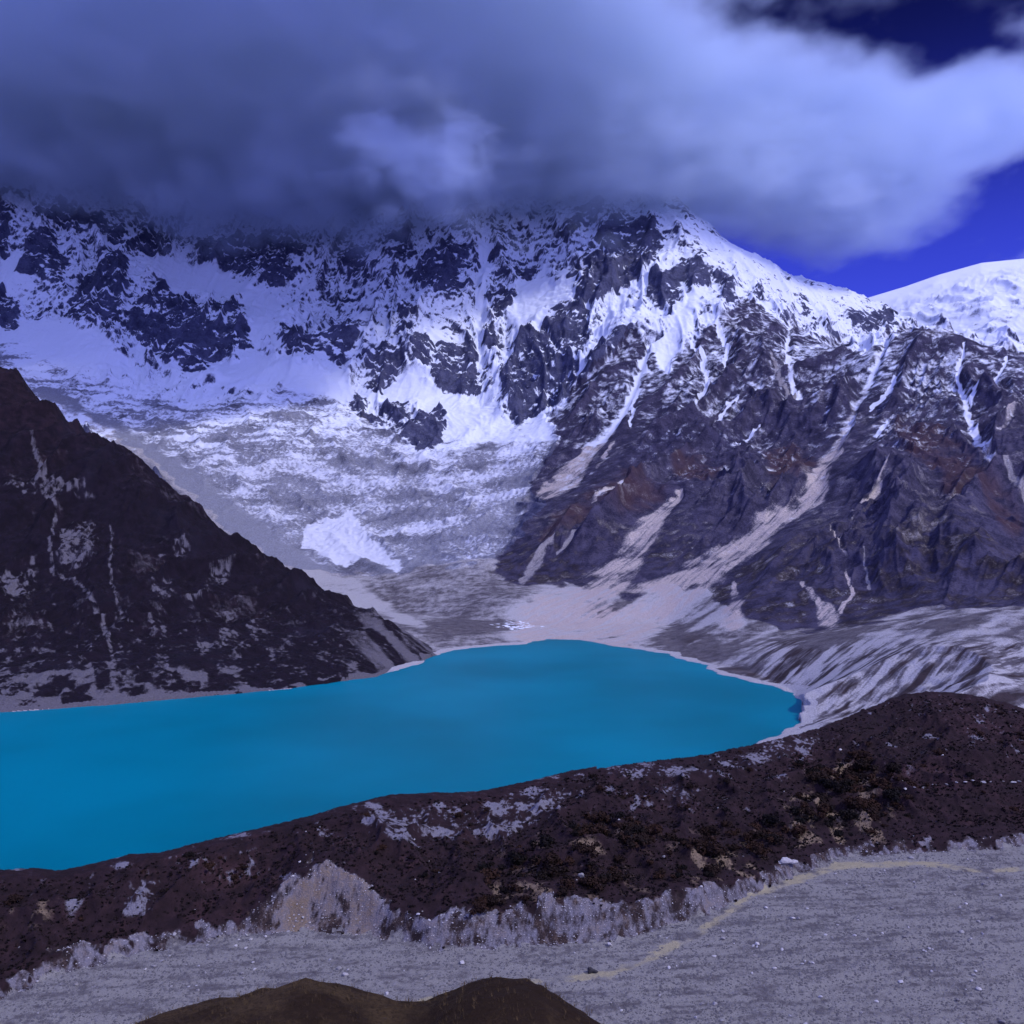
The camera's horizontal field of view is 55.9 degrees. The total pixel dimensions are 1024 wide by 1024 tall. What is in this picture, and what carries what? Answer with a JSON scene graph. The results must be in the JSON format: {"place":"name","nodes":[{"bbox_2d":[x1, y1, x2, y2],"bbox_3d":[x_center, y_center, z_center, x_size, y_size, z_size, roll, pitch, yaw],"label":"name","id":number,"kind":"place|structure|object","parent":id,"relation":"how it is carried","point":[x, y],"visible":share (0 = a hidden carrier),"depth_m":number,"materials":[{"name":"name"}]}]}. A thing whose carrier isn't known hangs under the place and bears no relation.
{"place":"outdoors","nodes":[
{"label":"outdoors","id":0,"kind":"place"},
{"bbox_2d":[0,367,436,711],"bbox_3d":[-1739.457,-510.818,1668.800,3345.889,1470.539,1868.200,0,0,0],"label":"hill","id":1,"kind":"structure","parent":0,"point":[127,575],"depth_m":1330.77,"materials":[{"name":"brown stone"}]},
{"bbox_2d":[138,977,600,1023],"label":"knoll","id":2,"kind":"structure","parent":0,"point":[282,1004],"depth_m":61.80,"materials":[{"name":"brown soil"}]},
{"bbox_2d":[132,975,591,1023],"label":"grass","id":3,"kind":"structure","parent":2,"relation":"on","point":[459,999],"depth_m":63.20,"materials":[{"name":"brown plant"}]},
{"bbox_2d":[0,639,801,869],"bbox_3d":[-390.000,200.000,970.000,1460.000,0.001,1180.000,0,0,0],"label":"lake","id":4,"kind":"structure","parent":0,"point":[81,786],"depth_m":844.00,"materials":[{"name":"liquid"}]},
{"bbox_2d":[0,166,1023,711],"bbox_3d":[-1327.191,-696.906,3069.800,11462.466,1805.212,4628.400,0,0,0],"label":"mountain","id":5,"kind":"structure","parent":0,"point":[470,314],"depth_m":3609.87,"materials":[{"name":"white snow"}]},
{"bbox_2d":[0,341,558,575],"bbox_3d":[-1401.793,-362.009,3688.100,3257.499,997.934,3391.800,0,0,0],"label":"glacier","id":6,"kind":"object","parent":5,"relation":"on","point":[326,481],"visible":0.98,"depth_m":2689.11,"materials":[{"name":"white ice"}]},
{"bbox_2d":[493,297,1023,634],"bbox_3d":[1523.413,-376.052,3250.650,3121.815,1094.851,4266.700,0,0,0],"label":"mountain flank","id":7,"kind":"object","parent":5,"relation":"attached to","point":[752,459],"visible":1,"depth_m":2054.87,"materials":[{"name":"grey stone"}]},
{"bbox_2d":[0,691,1023,998],"bbox_3d":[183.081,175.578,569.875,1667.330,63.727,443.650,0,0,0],"label":"moraine","id":8,"kind":"structure","parent":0,"point":[318,899],"depth_m":508.20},
{"bbox_2d":[5,893,22,904],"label":"shrub","id":9,"kind":"object","parent":8,"relation":"on","point":[15,897],"visible":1,"depth_m":449.49,"materials":[{"name":"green plant"}]},
{"bbox_2d":[183,850,195,857],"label":"shrub","id":10,"kind":"object","parent":8,"relation":"on","point":[190,854],"visible":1,"depth_m":490.37,"materials":[{"name":"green plant"}]},
{"bbox_2d":[202,861,214,869],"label":"shrub","id":11,"kind":"object","parent":8,"relation":"on","point":[210,865],"visible":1,"depth_m":483.08,"materials":[{"name":"brown plant"}]},
{"bbox_2d":[469,902,488,914],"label":"shrub","id":12,"kind":"object","parent":8,"relation":"on","point":[480,907],"visible":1,"depth_m":446.78,"materials":[{"name":"brown plant"}]},
{"bbox_2d":[470,896,489,905],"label":"shrub","id":13,"kind":"object","parent":8,"relation":"on","point":[484,899],"visible":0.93,"depth_m":453.75,"materials":[{"name":"brown plant"}]},
{"bbox_2d":[474,861,505,871],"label":"shrub","id":14,"kind":"object","parent":8,"relation":"on","point":[502,867],"visible":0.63,"depth_m":489.17,"materials":[{"name":"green plant"}]},
{"bbox_2d":[480,867,501,884],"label":"shrub","id":15,"kind":"object","parent":8,"relation":"on","point":[490,873],"visible":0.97,"depth_m":478.64,"materials":[{"name":"brown plant"}]},
{"bbox_2d":[487,894,506,906],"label":"shrub","id":16,"kind":"object","parent":8,"relation":"on","point":[495,902],"visible":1,"depth_m":454.39,"materials":[{"name":"brown plant"}]},
{"bbox_2d":[0,695,1023,982],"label":"heath","id":17,"kind":"object","parent":8,"relation":"on","point":[402,889],"visible":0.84,"depth_m":526.20,"materials":[{"name":"brown plant"}]},
{"bbox_2d":[506,879,520,890],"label":"shrub","id":18,"kind":"object","parent":8,"relation":"on","point":[514,887],"visible":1,"depth_m":466.44,"materials":[{"name":"brown plant"}]},
{"bbox_2d":[11,833,1019,991],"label":"bank rubble","id":19,"kind":"object","parent":8,"relation":"on","point":[493,914],"visible":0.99,"depth_m":455.12,"materials":[{"name":"stone"}]},
{"bbox_2d":[507,850,525,864],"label":"shrub","id":20,"kind":"object","parent":8,"relation":"on","point":[514,854],"visible":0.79,"depth_m":500.87,"materials":[{"name":"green plant"}]},
{"bbox_2d":[510,856,522,864],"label":"shrub","id":21,"kind":"object","parent":8,"relation":"on","point":[517,861],"visible":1,"depth_m":497.24,"materials":[{"name":"brown plant"}]},
{"bbox_2d":[528,834,553,848],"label":"shrub","id":22,"kind":"object","parent":8,"relation":"on","point":[545,841],"visible":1,"depth_m":503.75,"materials":[{"name":"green plant"}]},
{"bbox_2d":[532,870,550,880],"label":"shrub","id":23,"kind":"object","parent":8,"relation":"on","point":[540,875],"visible":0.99,"depth_m":475.59,"materials":[{"name":"brown plant"}]},
{"bbox_2d":[530,852,561,866],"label":"shrub","id":24,"kind":"object","parent":8,"relation":"on","point":[550,857],"visible":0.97,"depth_m":488.07,"materials":[{"name":"brown plant"}]},
{"bbox_2d":[545,862,569,877],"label":"shrub","id":25,"kind":"object","parent":8,"relation":"on","point":[554,870],"visible":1,"depth_m":480.18,"materials":[{"name":"brown plant"}]},
{"bbox_2d":[559,886,567,895],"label":"shrub","id":26,"kind":"object","parent":8,"relation":"on","point":[563,891],"visible":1,"depth_m":457.38,"materials":[{"name":"brown plant"}]},
{"bbox_2d":[555,856,574,864],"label":"shrub","id":27,"kind":"object","parent":8,"relation":"on","point":[569,860],"visible":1,"depth_m":487.71,"materials":[{"name":"brown plant"}]},
{"bbox_2d":[559,878,574,888],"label":"shrub","id":28,"kind":"object","parent":8,"relation":"on","point":[567,882],"visible":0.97,"depth_m":464.95,"materials":[{"name":"brown plant"}]},
{"bbox_2d":[570,841,599,850],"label":"shrub","id":29,"kind":"object","parent":8,"relation":"on","point":[596,844],"visible":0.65,"depth_m":499.64,"materials":[{"name":"brown plant"}]},
{"bbox_2d":[576,822,594,833],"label":"shrub","id":30,"kind":"object","parent":8,"relation":"on","point":[588,825],"visible":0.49,"depth_m":531.35,"materials":[{"name":"brown plant"}]},
{"bbox_2d":[574,841,598,857],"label":"shrub","id":31,"kind":"object","parent":8,"relation":"on","point":[588,849],"visible":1,"depth_m":493.16,"materials":[{"name":"brown plant"}]},
{"bbox_2d":[580,875,602,889],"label":"shrub","id":32,"kind":"object","parent":8,"relation":"on","point":[594,879],"visible":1,"depth_m":467.00,"materials":[{"name":"brown plant"}]},
{"bbox_2d":[586,860,600,870],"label":"shrub","id":33,"kind":"object","parent":8,"relation":"on","point":[589,862],"visible":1,"depth_m":479.31,"materials":[{"name":"brown plant"}]},
{"bbox_2d":[580,823,608,833],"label":"shrub","id":34,"kind":"object","parent":8,"relation":"on","point":[596,828],"visible":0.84,"depth_m":525.53,"materials":[{"name":"brown plant"}]},
{"bbox_2d":[583,811,610,822],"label":"shrub","id":35,"kind":"object","parent":8,"relation":"on","point":[601,816],"visible":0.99,"depth_m":549.48,"materials":[{"name":"brown plant"}]},
{"bbox_2d":[599,875,613,883],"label":"shrub","id":36,"kind":"object","parent":8,"relation":"on","point":[609,879],"visible":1,"depth_m":471.18,"materials":[{"name":"brown plant"}]},
{"bbox_2d":[609,811,624,818],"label":"shrub","id":37,"kind":"object","parent":8,"relation":"on","point":[620,814],"visible":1,"depth_m":549.03,"materials":[{"name":"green plant"}]},
{"bbox_2d":[613,854,627,863],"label":"shrub","id":38,"kind":"object","parent":8,"relation":"on","point":[619,858],"visible":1,"depth_m":497.37,"materials":[{"name":"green plant"}]},
{"bbox_2d":[612,870,631,881],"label":"shrub","id":39,"kind":"object","parent":8,"relation":"on","point":[620,876],"visible":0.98,"depth_m":477.61,"materials":[{"name":"brown plant"}]},
{"bbox_2d":[616,830,635,839],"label":"shrub","id":40,"kind":"object","parent":8,"relation":"on","point":[630,832],"visible":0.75,"depth_m":519.59,"materials":[{"name":"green plant"}]},
{"bbox_2d":[615,816,637,827],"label":"shrub","id":41,"kind":"object","parent":8,"relation":"on","point":[628,823],"visible":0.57,"depth_m":540.82,"materials":[{"name":"brown plant"}]},
{"bbox_2d":[620,840,635,849],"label":"shrub","id":42,"kind":"object","parent":8,"relation":"on","point":[630,843],"visible":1,"depth_m":507.47,"materials":[{"name":"brown plant"}]},
{"bbox_2d":[619,834,638,847],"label":"shrub","id":43,"kind":"object","parent":8,"relation":"on","point":[636,845],"visible":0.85,"depth_m":514.35,"materials":[{"name":"brown plant"}]},
{"bbox_2d":[621,824,645,833],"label":"shrub","id":44,"kind":"object","parent":8,"relation":"on","point":[638,829],"visible":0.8,"depth_m":527.57,"materials":[{"name":"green plant"}]},
{"bbox_2d":[623,827,647,845],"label":"shrub","id":45,"kind":"object","parent":8,"relation":"on","point":[638,840],"visible":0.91,"depth_m":512.83,"materials":[{"name":"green plant"}]},
{"bbox_2d":[633,828,652,844],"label":"shrub","id":46,"kind":"object","parent":8,"relation":"on","point":[648,832],"visible":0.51,"depth_m":518.24,"materials":[{"name":"brown plant"}]},
{"bbox_2d":[645,823,662,835],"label":"shrub","id":47,"kind":"object","parent":8,"relation":"on","point":[657,828],"visible":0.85,"depth_m":535.46,"materials":[{"name":"brown plant"}]},
{"bbox_2d":[652,871,676,879],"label":"shrub","id":48,"kind":"object","parent":8,"relation":"on","point":[660,876],"visible":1,"depth_m":486.29,"materials":[{"name":"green plant"}]},
{"bbox_2d":[662,834,676,840],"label":"shrub","id":49,"kind":"object","parent":8,"relation":"on","point":[670,837],"visible":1,"depth_m":529.50,"materials":[{"name":"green plant"}]},
{"bbox_2d":[685,782,698,789],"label":"shrub","id":50,"kind":"object","parent":8,"relation":"on","point":[690,785],"visible":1,"depth_m":603.53,"materials":[{"name":"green plant"}]},
{"bbox_2d":[688,834,716,848],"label":"shrub","id":51,"kind":"object","parent":8,"relation":"on","point":[697,843],"visible":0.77,"depth_m":534.94,"materials":[{"name":"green plant"}]},
{"bbox_2d":[696,841,723,857],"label":"shrub","id":52,"kind":"object","parent":8,"relation":"on","point":[715,847],"visible":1,"depth_m":517.91,"materials":[{"name":"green plant"}]},
{"bbox_2d":[703,824,720,834],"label":"shrub","id":53,"kind":"object","parent":8,"relation":"on","point":[712,829],"visible":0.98,"depth_m":554.00,"materials":[{"name":"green plant"}]},
{"bbox_2d":[704,864,721,876],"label":"shrub","id":54,"kind":"object","parent":8,"relation":"on","point":[712,868],"visible":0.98,"depth_m":499.84,"materials":[{"name":"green plant"}]},
{"bbox_2d":[720,819,732,826],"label":"shrub","id":55,"kind":"object","parent":8,"relation":"on","point":[724,823],"visible":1,"depth_m":563.99,"materials":[{"name":"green plant"}]},
{"bbox_2d":[725,843,737,849],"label":"shrub","id":56,"kind":"object","parent":8,"relation":"on","point":[733,846],"visible":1,"depth_m":535.56,"materials":[{"name":"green plant"}]},
{"bbox_2d":[734,827,756,840],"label":"shrub","id":57,"kind":"object","parent":8,"relation":"on","point":[745,835],"visible":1,"depth_m":549.29,"materials":[{"name":"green plant"}]},
{"bbox_2d":[746,839,764,850],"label":"shrub","id":58,"kind":"object","parent":8,"relation":"on","point":[752,842],"visible":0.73,"depth_m":541.33,"materials":[{"name":"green plant"}]},
{"bbox_2d":[749,822,761,830],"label":"shrub","id":59,"kind":"object","parent":8,"relation":"on","point":[756,826],"visible":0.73,"depth_m":566.39,"materials":[{"name":"brown plant"}]},
{"bbox_2d":[748,829,766,838],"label":"shrub","id":60,"kind":"object","parent":8,"relation":"on","point":[756,833],"visible":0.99,"depth_m":548.77,"materials":[{"name":"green plant"}]},
{"bbox_2d":[752,844,771,856],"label":"shrub","id":61,"kind":"object","parent":8,"relation":"on","point":[762,850],"visible":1,"depth_m":525.92,"materials":[{"name":"brown plant"}]},
{"bbox_2d":[760,813,780,825],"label":"shrub","id":62,"kind":"object","parent":8,"relation":"on","point":[767,818],"visible":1,"depth_m":572.26,"materials":[{"name":"green plant"}]},
{"bbox_2d":[764,830,781,841],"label":"shrub","id":63,"kind":"object","parent":8,"relation":"on","point":[771,837],"visible":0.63,"depth_m":549.63,"materials":[{"name":"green plant"}]},
{"bbox_2d":[763,833,785,845],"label":"shrub","id":64,"kind":"object","parent":8,"relation":"on","point":[776,838],"visible":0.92,"depth_m":542.27,"materials":[{"name":"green plant"}]},
{"bbox_2d":[778,857,797,864],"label":"rock outcrop","id":65,"kind":"object","parent":8,"relation":"on","point":[785,860],"visible":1,"depth_m":525.92,"materials":[{"name":"stone"}]},
{"bbox_2d":[780,823,807,836],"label":"shrub","id":66,"kind":"object","parent":8,"relation":"on","point":[798,828],"visible":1,"depth_m":564.55,"materials":[{"name":"brown plant"}]},
{"bbox_2d":[790,805,813,814],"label":"shrub","id":67,"kind":"object","parent":8,"relation":"on","point":[795,809],"visible":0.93,"depth_m":586.84,"materials":[{"name":"green plant"}]},
{"bbox_2d":[795,760,809,765],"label":"shrub","id":68,"kind":"object","parent":8,"relation":"on","point":[800,762],"visible":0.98,"depth_m":666.56,"materials":[{"name":"green plant"}]},
{"bbox_2d":[795,816,818,824],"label":"shrub","id":69,"kind":"object","parent":8,"relation":"on","point":[802,820],"visible":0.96,"depth_m":575.44,"materials":[{"name":"green plant"}]},
{"bbox_2d":[799,807,816,816],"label":"shrub","id":70,"kind":"object","parent":8,"relation":"on","point":[808,811],"visible":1,"depth_m":582.30,"materials":[{"name":"green plant"}]},
{"bbox_2d":[805,766,823,773],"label":"shrub","id":71,"kind":"object","parent":8,"relation":"on","point":[812,769],"visible":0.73,"depth_m":652.59,"materials":[{"name":"green plant"}]},
{"bbox_2d":[806,772,823,783],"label":"shrub","id":72,"kind":"object","parent":8,"relation":"on","point":[813,778],"visible":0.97,"depth_m":637.20,"materials":[{"name":"green plant"}]},
{"bbox_2d":[800,802,831,813],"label":"shrub","id":73,"kind":"object","parent":8,"relation":"on","point":[823,807],"visible":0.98,"depth_m":592.48,"materials":[{"name":"green plant"}]},
{"bbox_2d":[806,792,831,803],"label":"shrub","id":74,"kind":"object","parent":8,"relation":"on","point":[819,795],"visible":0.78,"depth_m":607.60,"materials":[{"name":"green plant"}]},
{"bbox_2d":[809,766,829,778],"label":"shrub","id":75,"kind":"object","parent":8,"relation":"on","point":[826,776],"visible":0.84,"depth_m":640.13,"materials":[{"name":"green plant"}]},
{"bbox_2d":[815,812,826,818],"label":"shrub","id":76,"kind":"object","parent":8,"relation":"on","point":[820,815],"visible":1,"depth_m":578.80,"materials":[{"name":"green plant"}]},
{"bbox_2d":[819,767,835,775],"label":"shrub","id":77,"kind":"object","parent":8,"relation":"on","point":[830,771],"visible":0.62,"depth_m":650.82,"materials":[{"name":"green plant"}]},
{"bbox_2d":[818,777,837,789],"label":"shrub","id":78,"kind":"object","parent":8,"relation":"on","point":[826,782],"visible":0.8,"depth_m":629.06,"materials":[{"name":"green plant"}]},
{"bbox_2d":[819,818,847,828],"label":"shrub","id":79,"kind":"object","parent":8,"relation":"on","point":[829,822],"visible":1,"depth_m":576.00,"materials":[{"name":"green plant"}]},
{"bbox_2d":[830,780,852,794],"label":"shrub","id":80,"kind":"object","parent":8,"relation":"on","point":[838,786],"visible":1,"depth_m":616.37,"materials":[{"name":"green plant"}]},
{"bbox_2d":[828,804,857,818],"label":"shrub","id":81,"kind":"object","parent":8,"relation":"on","point":[844,814],"visible":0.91,"depth_m":590.00,"materials":[{"name":"green plant"}]},
{"bbox_2d":[833,829,853,836],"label":"shrub","id":82,"kind":"object","parent":8,"relation":"on","point":[838,833],"visible":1,"depth_m":569.97,"materials":[{"name":"green plant"}]},
{"bbox_2d":[834,769,853,778],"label":"shrub","id":83,"kind":"object","parent":8,"relation":"on","point":[845,771],"visible":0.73,"depth_m":658.45,"materials":[{"name":"green plant"}]},
{"bbox_2d":[836,778,854,785],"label":"shrub","id":84,"kind":"object","parent":8,"relation":"on","point":[847,781],"visible":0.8,"depth_m":641.19,"materials":[{"name":"green plant"}]},
{"bbox_2d":[834,774,858,782],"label":"shrub","id":85,"kind":"object","parent":8,"relation":"on","point":[852,777],"visible":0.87,"depth_m":648.06,"materials":[{"name":"green plant"}]},
{"bbox_2d":[842,795,852,805],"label":"shrub","id":86,"kind":"object","parent":8,"relation":"on","point":[847,799],"visible":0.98,"depth_m":600.35,"materials":[{"name":"brown plant"}]},
{"bbox_2d":[847,798,876,813],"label":"shrub","id":87,"kind":"object","parent":8,"relation":"on","point":[870,809],"visible":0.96,"depth_m":594.67,"materials":[{"name":"green plant"}]},
{"bbox_2d":[851,749,872,759],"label":"shrub","id":88,"kind":"object","parent":8,"relation":"on","point":[862,753],"visible":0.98,"depth_m":681.43,"materials":[{"name":"green plant"}]},
{"bbox_2d":[850,784,873,794],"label":"shrub","id":89,"kind":"object","parent":8,"relation":"on","point":[861,788],"visible":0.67,"depth_m":626.99,"materials":[{"name":"brown plant"}]},
{"bbox_2d":[853,796,873,807],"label":"shrub","id":90,"kind":"object","parent":8,"relation":"on","point":[861,799],"visible":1,"depth_m":597.41,"materials":[{"name":"green plant"}]},
{"bbox_2d":[853,758,878,770],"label":"shrub","id":91,"kind":"object","parent":8,"relation":"on","point":[860,763],"visible":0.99,"depth_m":668.07,"materials":[{"name":"green plant"}]},
{"bbox_2d":[867,773,883,785],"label":"shrub","id":92,"kind":"object","parent":8,"relation":"on","point":[871,776],"visible":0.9,"depth_m":635.33,"materials":[{"name":"green plant"}]},
{"bbox_2d":[869,803,881,812],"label":"shrub","id":93,"kind":"object","parent":8,"relation":"on","point":[878,806],"visible":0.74,"depth_m":598.20,"materials":[{"name":"green plant"}]},
{"bbox_2d":[868,811,887,820],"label":"shrub","id":94,"kind":"object","parent":8,"relation":"on","point":[874,817],"visible":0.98,"depth_m":587.38,"materials":[{"name":"green plant"}]},
{"bbox_2d":[880,788,901,802],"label":"shrub","id":95,"kind":"object","parent":8,"relation":"on","point":[894,795],"visible":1,"depth_m":603.02,"materials":[{"name":"green plant"}]},
{"bbox_2d":[885,762,902,773],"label":"shrub","id":96,"kind":"object","parent":8,"relation":"on","point":[895,767],"visible":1,"depth_m":652.17,"materials":[{"name":"green plant"}]},
{"bbox_2d":[889,801,904,809],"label":"shrub","id":97,"kind":"object","parent":8,"relation":"on","point":[892,803],"visible":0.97,"depth_m":602.59,"materials":[{"name":"green plant"}]},
{"bbox_2d":[0,842,1023,1023],"bbox_3d":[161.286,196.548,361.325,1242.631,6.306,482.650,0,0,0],"label":"gravel plain","id":98,"kind":"structure","parent":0,"point":[419,987],"depth_m":422.22,"materials":[{"name":"grey gravel"}]},
{"bbox_2d":[0,845,1023,1023],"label":"rubble","id":99,"kind":"object","parent":98,"relation":"on","point":[716,1012],"visible":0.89,"depth_m":423.36,"materials":[{"name":"stone"}]},
{"bbox_2d":[398,859,1023,1000],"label":"stream bed","id":100,"kind":"object","parent":98,"relation":"on","point":[654,955],"visible":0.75,"depth_m":484.70,"materials":[{"name":"beige gravel"}]},
{"bbox_2d":[0,0,1023,297],"label":"sky","id":101,"kind":"structure","parent":0,"point":[870,148],"materials":[{"name":"blue"}]},
{"bbox_2d":[303,558,1023,743],"bbox_3d":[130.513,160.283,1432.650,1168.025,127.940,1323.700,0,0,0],"label":"valley floor","id":102,"kind":"structure","parent":0,"point":[826,677],"depth_m":1353.43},
{"bbox_2d":[869,259,1023,342],"bbox_3d":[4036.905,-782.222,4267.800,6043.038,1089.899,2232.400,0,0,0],"label":"snow peak","id":103,"kind":"structure","parent":0,"point":[980,300],"depth_m":4537.61,"materials":[{"name":"white snow"}]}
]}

